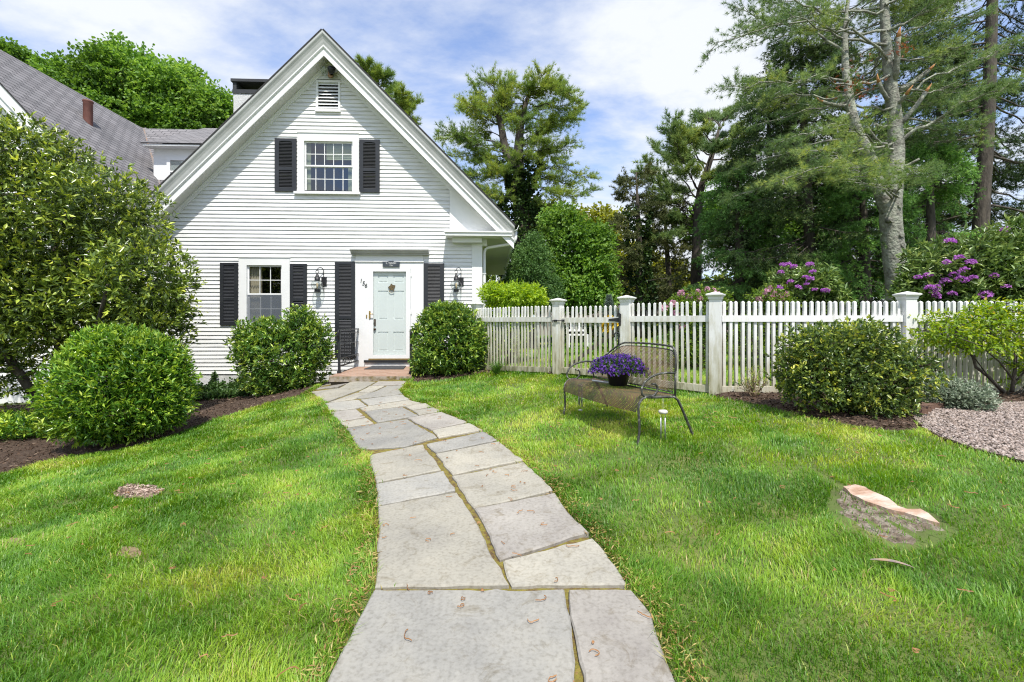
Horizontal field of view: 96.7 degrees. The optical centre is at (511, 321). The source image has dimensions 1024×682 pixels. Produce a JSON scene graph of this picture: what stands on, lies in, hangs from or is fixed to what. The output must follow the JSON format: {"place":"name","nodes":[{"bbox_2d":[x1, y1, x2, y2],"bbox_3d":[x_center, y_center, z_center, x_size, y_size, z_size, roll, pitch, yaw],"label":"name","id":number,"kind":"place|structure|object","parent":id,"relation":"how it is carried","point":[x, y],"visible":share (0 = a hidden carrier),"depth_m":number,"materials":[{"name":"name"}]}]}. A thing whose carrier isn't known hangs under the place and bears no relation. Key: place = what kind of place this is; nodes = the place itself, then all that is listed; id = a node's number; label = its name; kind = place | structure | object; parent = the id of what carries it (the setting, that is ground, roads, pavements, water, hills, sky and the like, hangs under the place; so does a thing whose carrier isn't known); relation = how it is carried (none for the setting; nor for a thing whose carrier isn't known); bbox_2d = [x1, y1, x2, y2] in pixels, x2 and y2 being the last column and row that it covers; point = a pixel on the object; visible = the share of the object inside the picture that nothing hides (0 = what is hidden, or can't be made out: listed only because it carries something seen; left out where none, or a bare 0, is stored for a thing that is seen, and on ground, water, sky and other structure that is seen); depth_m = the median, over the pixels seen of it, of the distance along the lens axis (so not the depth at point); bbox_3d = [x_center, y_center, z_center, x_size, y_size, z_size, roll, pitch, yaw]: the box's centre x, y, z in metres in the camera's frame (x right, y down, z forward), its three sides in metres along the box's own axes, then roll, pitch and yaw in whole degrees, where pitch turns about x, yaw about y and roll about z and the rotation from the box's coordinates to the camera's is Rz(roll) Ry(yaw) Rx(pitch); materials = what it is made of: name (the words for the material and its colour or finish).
{"place":"outdoors","nodes":[
{"label":"outdoors","id":0,"kind":"place"},
{"bbox_2d":[0,322,1023,681],"bbox_3d":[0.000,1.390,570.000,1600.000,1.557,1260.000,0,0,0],"label":"ground","id":1,"kind":"structure","parent":0,"point":[940,538],"depth_m":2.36,"materials":[{"name":"green plant"}]},
{"bbox_2d":[4,538,24,544],"bbox_3d":[-3.296,1.456,3.018,0.278,0.021,0.077,0,0,32],"label":"bare patch","id":2,"kind":"object","parent":1,"relation":"on","point":[15,541],"visible":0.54,"depth_m":3.03,"materials":[{"name":"soil"}]},
{"bbox_2d":[0,36,41,64],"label":"maple tree","id":3,"kind":"object","parent":1,"relation":"on","point":[14,49],"visible":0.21,"depth_m":26.54,"materials":[{"name":"green plant"}]},
{"bbox_2d":[27,29,232,128],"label":"maple tree","id":4,"kind":"object","parent":1,"relation":"on","point":[125,80],"visible":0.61,"depth_m":23.29,"materials":[{"name":"green plant"}]},
{"bbox_2d":[116,546,143,557],"bbox_3d":[-2.280,1.373,2.707,0.261,0.017,0.098,0,0,34],"label":"bare patch","id":5,"kind":"object","parent":1,"relation":"on","point":[132,550],"visible":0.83,"depth_m":2.72,"materials":[{"name":"soil"}]},
{"bbox_2d":[114,487,159,497],"bbox_3d":[-3.192,1.453,3.870,0.608,0.048,0.214,0,0,21],"label":"bare patch","id":6,"kind":"object","parent":1,"relation":"on","point":[154,493],"visible":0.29,"depth_m":3.81,"materials":[{"name":"brown soil"}]},
{"bbox_2d":[114,483,164,497],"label":"wood chips","id":7,"kind":"object","parent":6,"relation":"on","point":[142,491],"visible":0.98,"depth_m":3.87,"materials":[{"name":"beige wood"}]},
{"bbox_2d":[0,381,330,473],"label":"mulch bed","id":8,"kind":"object","parent":1,"relation":"on","point":[66,451],"visible":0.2,"depth_m":6.54,"materials":[{"name":"brown wood"}]},
{"bbox_2d":[0,406,57,441],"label":"undergrowth","id":9,"kind":"object","parent":8,"relation":"on","point":[20,425],"visible":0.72,"depth_m":6.80,"materials":[{"name":"green plant"}]},
{"bbox_2d":[0,107,207,413],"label":"holly tree","id":10,"kind":"object","parent":8,"relation":"on","point":[66,296],"visible":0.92,"depth_m":7.16,"materials":[{"name":"green plant"}]},
{"bbox_2d":[23,320,203,448],"bbox_3d":[-5.370,0.869,6.279,1.865,1.788,1.937,0,0,0],"label":"round bush","id":11,"kind":"object","parent":8,"relation":"on","point":[152,370],"visible":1,"depth_m":5.90,"materials":[{"name":"green plant"}]},
{"bbox_2d":[192,370,263,400],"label":"ivy","id":12,"kind":"object","parent":8,"relation":"on","point":[212,390],"visible":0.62,"depth_m":9.97,"materials":[{"name":"green plant"}]},
{"bbox_2d":[223,303,337,396],"bbox_3d":[-4.678,0.583,9.319,2.152,1.927,1.905,0,0,23],"label":"bush","id":13,"kind":"object","parent":8,"relation":"on","point":[307,341],"visible":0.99,"depth_m":9.02,"materials":[{"name":"green plant"}]},
{"bbox_2d":[0,368,1023,469],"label":"bark chips","id":14,"kind":"object","parent":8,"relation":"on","point":[766,398],"visible":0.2,"depth_m":5.89,"materials":[{"name":"brown wood"}]},
{"bbox_2d":[0,29,518,403],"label":"house","id":15,"kind":"structure","parent":1,"relation":"on","point":[289,178],"depth_m":10.75,"materials":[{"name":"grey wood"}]},
{"bbox_2d":[236,256,290,327],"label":"window","id":16,"kind":"structure","parent":15,"relation":"in","point":[264,282],"depth_m":10.70,"materials":[{"name":"white paint"}]},
{"bbox_2d":[311,267,326,291],"bbox_3d":[-4.523,-0.988,10.602,0.299,0.582,0.300,0,0,0],"label":"wall lantern","id":17,"kind":"object","parent":15,"relation":"attached to","point":[323,280],"depth_m":10.61,"materials":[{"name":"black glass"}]},
{"bbox_2d":[293,131,360,194],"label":"window","id":18,"kind":"structure","parent":15,"relation":"in","point":[325,160],"depth_m":10.80,"materials":[{"name":"white paint"}]},
{"bbox_2d":[320,66,335,77],"bbox_3d":[-4.297,-5.849,10.629,0.361,0.200,0.228,0,0,0],"label":"floodlight","id":19,"kind":"object","parent":15,"relation":"attached to","point":[331,70],"visible":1,"depth_m":10.57,"materials":[{"name":"black metal"}]},
{"bbox_2d":[366,268,411,358],"bbox_3d":[-2.920,-0.200,10.735,1.084,2.138,0.119,0,0,-2],"label":"storm door","id":20,"kind":"structure","parent":15,"relation":"in","point":[408,270],"depth_m":10.77,"materials":[{"name":"white paint"}]},
{"bbox_2d":[373,272,405,354],"bbox_3d":[-2.897,-0.202,10.829,0.970,2.142,0.102,0,0,-2],"label":"door","id":21,"kind":"structure","parent":15,"relation":"in","point":[389,288],"depth_m":10.83,"materials":[{"name":"green paint"}]},
{"bbox_2d":[383,261,399,266],"bbox_3d":[-2.856,-1.369,10.751,0.398,0.136,0.018,0,0,-2],"label":"name plaque","id":22,"kind":"object","parent":15,"relation":"attached to","point":[390,264],"visible":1,"depth_m":10.74,"materials":[{"name":"stone"}]},
{"bbox_2d":[450,267,463,291],"bbox_3d":[-1.304,-0.999,10.737,0.299,0.582,0.300,0,0,0],"label":"wall lantern","id":23,"kind":"object","parent":15,"relation":"attached to","point":[460,280],"depth_m":10.72,"materials":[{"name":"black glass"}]},
{"bbox_2d":[329,366,413,384],"bbox_3d":[-2.822,1.403,9.757,1.583,0.695,2.041,0,0,-5],"label":"brick stoop","id":24,"kind":"object","parent":1,"relation":"on","point":[355,374],"visible":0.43,"depth_m":8.93,"materials":[{"name":"red brick"}]},
{"bbox_2d":[337,328,358,372],"bbox_3d":[-3.582,0.605,9.980,0.070,0.900,1.521,0,0,-4],"label":"iron railing","id":25,"kind":"object","parent":24,"relation":"on","point":[339,333],"visible":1,"depth_m":9.67,"materials":[{"name":"black metal"}]},
{"bbox_2d":[365,366,405,368],"bbox_3d":[-2.841,1.044,10.384,0.888,0.015,0.662,0,0,0],"label":"doormat","id":26,"kind":"object","parent":24,"relation":"on","point":[386,367],"visible":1,"depth_m":10.31,"materials":[{"name":"rubber"}]},
{"bbox_2d":[409,329,415,373],"bbox_3d":[-2.154,0.605,9.964,0.070,0.900,1.680,0,0,-8],"label":"iron railing","id":27,"kind":"object","parent":24,"relation":"on","point":[411,333],"visible":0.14,"depth_m":9.21,"materials":[{"name":"black metal"}]},
{"bbox_2d":[353,53,423,124],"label":"white pine","id":28,"kind":"object","parent":1,"relation":"on","point":[404,100],"visible":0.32,"depth_m":23.27,"materials":[{"name":"green plant"}]},
{"bbox_2d":[413,370,551,381],"bbox_3d":[-0.550,0.999,9.233,2.900,0.287,3.134,0,0,0],"label":"mulch bed","id":29,"kind":"object","parent":1,"relation":"on","point":[436,377],"visible":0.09,"depth_m":8.72,"materials":[{"name":"brown wood"}]},
{"bbox_2d":[407,299,492,376],"bbox_3d":[-1.224,0.322,9.167,1.787,1.607,1.798,0,0,0],"label":"round bush","id":30,"kind":"object","parent":29,"relation":"on","point":[435,326],"visible":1,"depth_m":8.80,"materials":[{"name":"green plant"}]},
{"bbox_2d":[312,380,674,681],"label":"path","id":31,"kind":"structure","parent":1,"relation":"on","point":[490,633],"depth_m":2.24,"materials":[{"name":"grey stone"}]},
{"bbox_2d":[483,359,507,374],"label":"daylily clump","id":32,"kind":"object","parent":1,"relation":"on","point":[495,368],"visible":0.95,"depth_m":8.39,"materials":[{"name":"green plant"}]},
{"bbox_2d":[296,380,716,681],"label":"thatch","id":33,"kind":"object","parent":1,"relation":"on","point":[566,500],"visible":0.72,"depth_m":2.30,"materials":[{"name":"plant"}]},
{"bbox_2d":[476,277,549,364],"bbox_3d":[0.028,0.011,9.934,1.631,1.954,1.404,0,0,0],"label":"yellow green shrub","id":34,"kind":"object","parent":1,"relation":"on","point":[506,295],"visible":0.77,"depth_m":9.62,"materials":[{"name":"green plant"}]},
{"bbox_2d":[430,59,604,336],"bbox_3d":[0.396,-5.835,22.256,9.114,13.226,5.547,0,0,0],"label":"white pine","id":35,"kind":"object","parent":1,"relation":"on","point":[521,185],"visible":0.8,"depth_m":21.27,"materials":[{"name":"green plant"}]},
{"bbox_2d":[470,298,566,374],"bbox_3d":[0.033,0.329,8.490,0.239,1.468,2.378,0,0,-45],"label":"picket fence","id":36,"kind":"object","parent":1,"relation":"on","point":[515,319],"visible":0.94,"depth_m":8.27,"materials":[{"name":"paint"}]},
{"bbox_2d":[552,305,620,376],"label":"garden gate","id":37,"kind":"structure","parent":36,"relation":"attached to","point":[595,320],"depth_m":7.36,"materials":[{"name":"paint"}]},
{"bbox_2d":[499,227,567,349],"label":"hemlock","id":38,"kind":"object","parent":1,"relation":"on","point":[536,257],"visible":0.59,"depth_m":13.85,"materials":[{"name":"green plant"}]},
{"bbox_2d":[518,200,625,341],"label":"maple tree","id":39,"kind":"object","parent":1,"relation":"on","point":[584,253],"visible":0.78,"depth_m":15.70,"materials":[{"name":"green plant"}]},
{"bbox_2d":[569,323,588,346],"bbox_3d":[2.002,0.371,14.015,0.620,0.900,0.530,0,0,0],"label":"white bench","id":40,"kind":"object","parent":1,"relation":"on","point":[579,334],"visible":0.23,"depth_m":13.75,"materials":[{"name":"paint"}]},
{"bbox_2d":[529,198,647,299],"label":"oak tree","id":41,"kind":"object","parent":1,"relation":"on","point":[606,212],"visible":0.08,"depth_m":26.24,"materials":[{"name":"green plant"}]},
{"bbox_2d":[602,315,618,346],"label":"yellow shrub","id":42,"kind":"object","parent":1,"relation":"on","point":[608,329],"visible":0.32,"depth_m":11.92,"materials":[{"name":"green plant"}]},
{"bbox_2d":[563,342,693,444],"bbox_3d":[1.156,0.677,4.803,0.669,0.914,1.438,0,0,-21],"label":"garden bench","id":43,"kind":"object","parent":1,"relation":"on","point":[592,390],"visible":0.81,"depth_m":4.55,"materials":[{"name":"black metal"}]},
{"bbox_2d":[578,384,582,410],"bbox_3d":[0.793,0.863,5.282,0.070,0.337,0.070,0,0,0],"label":"wind chime","id":44,"kind":"object","parent":43,"relation":"hanging from","point":[581,401],"visible":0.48,"depth_m":5.29,"materials":[{"name":"metal"}]},
{"bbox_2d":[592,380,608,383],"bbox_3d":[0.987,0.661,5.008,0.025,0.028,0.301,0,0,-35],"label":"chime tube","id":45,"kind":"object","parent":43,"relation":"on","point":[599,381],"visible":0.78,"depth_m":5.01,"materials":[{"name":"metal"}]},
{"bbox_2d":[588,332,650,385],"bbox_3d":[1.128,0.390,4.829,0.656,0.568,0.629,0,0,0],"label":"flower pot","id":46,"kind":"object","parent":43,"relation":"on","point":[619,369],"visible":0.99,"depth_m":4.71,"materials":[{"name":"black plastic"}]},
{"bbox_2d":[540,303,746,335],"bbox_3d":[6.348,-0.095,22.008,10.295,1.878,0.075,0,0,0],"label":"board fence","id":47,"kind":"object","parent":1,"relation":"on","point":[646,312],"depth_m":22.00,"materials":[{"name":"grey wood"}]},
{"bbox_2d":[607,162,684,338],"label":"cedar","id":48,"kind":"object","parent":1,"relation":"on","point":[640,262],"visible":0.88,"depth_m":17.80,"materials":[{"name":"green plant"}]},
{"bbox_2d":[564,322,727,337],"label":"clipped hedge","id":49,"kind":"object","parent":1,"relation":"on","point":[657,328],"visible":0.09,"depth_m":18.69,"materials":[{"name":"green plant"}]},
{"bbox_2d":[620,239,690,300],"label":"oak tree","id":50,"kind":"object","parent":1,"relation":"on","point":[663,272],"visible":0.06,"depth_m":28.29,"materials":[{"name":"green plant"}]},
{"bbox_2d":[658,409,667,439],"bbox_3d":[1.367,0.904,4.118,0.084,0.437,0.084,0,0,0],"label":"wind chime","id":51,"kind":"object","parent":1,"relation":"on","point":[661,411],"visible":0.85,"depth_m":4.10,"materials":[{"name":"metal"}]},
{"bbox_2d":[620,191,710,327],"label":"cedar","id":52,"kind":"object","parent":1,"relation":"on","point":[684,248],"visible":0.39,"depth_m":19.24,"materials":[{"name":"green plant"}]},
{"bbox_2d":[487,255,884,314],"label":"distant wood","id":53,"kind":"object","parent":1,"relation":"on","point":[493,277],"visible":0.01,"depth_m":41.76,"materials":[{"name":"green plant"}]},
{"bbox_2d":[629,100,766,324],"bbox_3d":[7.874,-4.407,19.032,6.356,10.220,3.913,0,0,0],"label":"white pine","id":54,"kind":"object","parent":1,"relation":"on","point":[678,153],"visible":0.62,"depth_m":18.60,"materials":[{"name":"green plant"}]},
{"bbox_2d":[662,282,733,368],"bbox_3d":[3.388,0.089,8.364,1.342,1.677,1.196,0,0,0],"label":"flowering shrub","id":55,"kind":"object","parent":1,"relation":"on","point":[697,296],"visible":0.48,"depth_m":8.23,"materials":[{"name":"green plant"}]},
{"bbox_2d":[656,166,800,342],"bbox_3d":[7.502,-1.974,15.691,5.444,6.384,4.840,0,0,0],"label":"hemlock","id":56,"kind":"object","parent":1,"relation":"on","point":[738,288],"visible":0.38,"depth_m":15.15,"materials":[{"name":"green plant"}]},
{"bbox_2d":[726,281,801,367],"bbox_3d":[4.756,0.089,8.625,1.466,1.688,1.171,0,0,26],"label":"flowering shrub","id":57,"kind":"object","parent":1,"relation":"on","point":[771,293],"visible":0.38,"depth_m":8.46,"materials":[{"name":"green plant"}]},
{"bbox_2d":[696,70,855,331],"bbox_3d":[9.284,-3.787,15.998,4.618,9.954,4.414,0,0,-33],"label":"dark spruce","id":58,"kind":"object","parent":1,"relation":"on","point":[747,117],"visible":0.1,"depth_m":15.79,"materials":[{"name":"green plant"}]},
{"bbox_2d":[678,121,913,285],"bbox_3d":[15.005,-4.866,24.083,13.165,11.539,3.826,0,0,0],"label":"maple tree","id":59,"kind":"object","parent":1,"relation":"on","point":[717,207],"visible":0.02,"depth_m":23.36,"materials":[{"name":"green plant"}]},
{"bbox_2d":[751,258,857,356],"bbox_3d":[6.373,-0.220,10.162,2.380,2.413,1.715,0,0,0],"label":"rhododendron","id":60,"kind":"object","parent":1,"relation":"on","point":[813,282],"visible":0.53,"depth_m":9.75,"materials":[{"name":"green plant"}]},
{"bbox_2d":[699,20,915,340],"bbox_3d":[9.480,-4.112,14.395,6.867,10.474,5.740,0,0,0],"label":"dark spruce","id":61,"kind":"object","parent":1,"relation":"on","point":[806,214],"visible":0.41,"depth_m":14.13,"materials":[{"name":"green plant"}]},
{"bbox_2d":[617,291,1023,395],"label":"picket fence","id":62,"kind":"object","parent":1,"relation":"on","point":[715,318],"visible":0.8,"depth_m":6.07,"materials":[{"name":"paint"}]},
{"bbox_2d":[786,150,929,326],"bbox_3d":[10.866,-1.993,14.055,4.964,6.669,4.210,0,0,0],"label":"hemlock","id":63,"kind":"object","parent":1,"relation":"on","point":[864,290],"visible":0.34,"depth_m":13.79,"materials":[{"name":"green plant"}]},
{"bbox_2d":[694,0,1023,329],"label":"white pine","id":64,"kind":"object","parent":1,"relation":"on","point":[888,193],"visible":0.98,"depth_m":11.92,"materials":[{"name":"green plant"}]},
{"bbox_2d":[705,392,1023,429],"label":"mulch bed","id":65,"kind":"object","parent":1,"relation":"on","point":[837,416],"visible":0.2,"depth_m":4.84,"materials":[{"name":"brown wood"}]},
{"bbox_2d":[735,365,768,396],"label":"bare shrub","id":66,"kind":"object","parent":65,"relation":"on","point":[752,389],"visible":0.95,"depth_m":5.81,"materials":[{"name":"beige plant"}]},
{"bbox_2d":[763,314,954,419],"bbox_3d":[3.619,0.481,4.862,1.648,1.135,1.254,0,0,0],"label":"holly bush","id":67,"kind":"object","parent":65,"relation":"on","point":[854,350],"visible":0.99,"depth_m":4.61,"materials":[{"name":"green plant"}]},
{"bbox_2d":[910,405,931,411],"bbox_3d":[4.301,0.944,4.818,0.200,0.100,0.090,0,0,9],"label":"edging brick","id":68,"kind":"object","parent":65,"relation":"on","point":[928,408],"visible":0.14,"depth_m":4.76,"materials":[{"name":"red brick"}]},
{"bbox_2d":[911,403,934,409],"bbox_3d":[4.443,0.943,4.931,0.200,0.100,0.090,0,0,3],"label":"edging brick","id":69,"kind":"object","parent":65,"relation":"on","point":[929,405],"visible":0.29,"depth_m":4.89,"materials":[{"name":"red brick"}]},
{"bbox_2d":[918,402,942,407],"bbox_3d":[4.606,0.942,5.006,0.200,0.100,0.090,0,0,-3],"label":"edging brick","id":70,"kind":"object","parent":65,"relation":"on","point":[938,405],"visible":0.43,"depth_m":4.96,"materials":[{"name":"red brick"}]},
{"bbox_2d":[915,371,1004,411],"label":"variegated shrub","id":71,"kind":"object","parent":65,"relation":"on","point":[958,393],"visible":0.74,"depth_m":4.91,"materials":[{"name":"green plant"}]},
{"bbox_2d":[903,295,1023,394],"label":"ornamental tree","id":72,"kind":"object","parent":65,"relation":"on","point":[966,341],"visible":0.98,"depth_m":5.58,"materials":[{"name":"green plant"}]},
{"bbox_2d":[837,484,943,544],"bbox_3d":[2.047,1.087,2.583,0.533,0.108,0.682,0,0,-21],"label":"rock","id":73,"kind":"object","parent":1,"relation":"on","point":[859,493],"visible":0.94,"depth_m":2.53,"materials":[{"name":"beige stone"}]},
{"bbox_2d":[870,558,913,567],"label":"dry leaf","id":74,"kind":"object","parent":1,"relation":"on","point":[888,560],"visible":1,"depth_m":2.11,"materials":[{"name":"beige plant"}]},
{"bbox_2d":[815,0,1023,281],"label":"dark spruce","id":75,"kind":"object","parent":1,"relation":"on","point":[983,210],"visible":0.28,"depth_m":16.01,"materials":[{"name":"green plant"}]},
{"bbox_2d":[911,408,928,414],"bbox_3d":[4.160,0.946,4.706,0.200,0.100,0.090,0,0,14],"label":"edging brick","id":76,"kind":"object","parent":1,"relation":"on","point":[923,411],"visible":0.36,"depth_m":4.65,"materials":[{"name":"red brick"}]},
{"bbox_2d":[870,141,986,294],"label":"hemlock","id":77,"kind":"object","parent":1,"relation":"on","point":[953,158],"visible":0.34,"depth_m":13.56,"materials":[{"name":"green plant"}]},
{"bbox_2d":[868,41,1011,284],"bbox_3d":[15.597,-4.755,16.811,5.482,11.354,4.573,0,0,0],"label":"dark spruce","id":78,"kind":"object","parent":1,"relation":"on","point":[957,60],"visible":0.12,"depth_m":16.38,"materials":[{"name":"green plant"}]},
{"bbox_2d":[882,212,1023,372],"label":"rhododendron","id":79,"kind":"object","parent":1,"relation":"on","point":[987,264],"visible":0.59,"depth_m":8.12,"materials":[{"name":"green plant"}]},
{"bbox_2d":[913,401,1023,460],"bbox_3d":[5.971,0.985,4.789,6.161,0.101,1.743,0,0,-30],"label":"gravel path","id":80,"kind":"structure","parent":1,"relation":"on","point":[975,436],"depth_m":3.93,"materials":[{"name":"grey gravel"}]},
{"bbox_2d":[915,420,1023,463],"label":"edging board","id":81,"kind":"object","parent":1,"relation":"on","point":[954,442],"visible":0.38,"depth_m":3.50,"materials":[{"name":"brown wood"}]},
{"bbox_2d":[0,0,1023,316],"label":"sky","id":82,"kind":"structure","parent":0,"point":[632,60],"materials":[{"name":"blue"}]},
{"bbox_2d":[593,294,618,347],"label":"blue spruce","id":83,"kind":"object","parent":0,"point":[608,298],"visible":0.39,"depth_m":12.96,"materials":[{"name":"green plant"}]}
]}

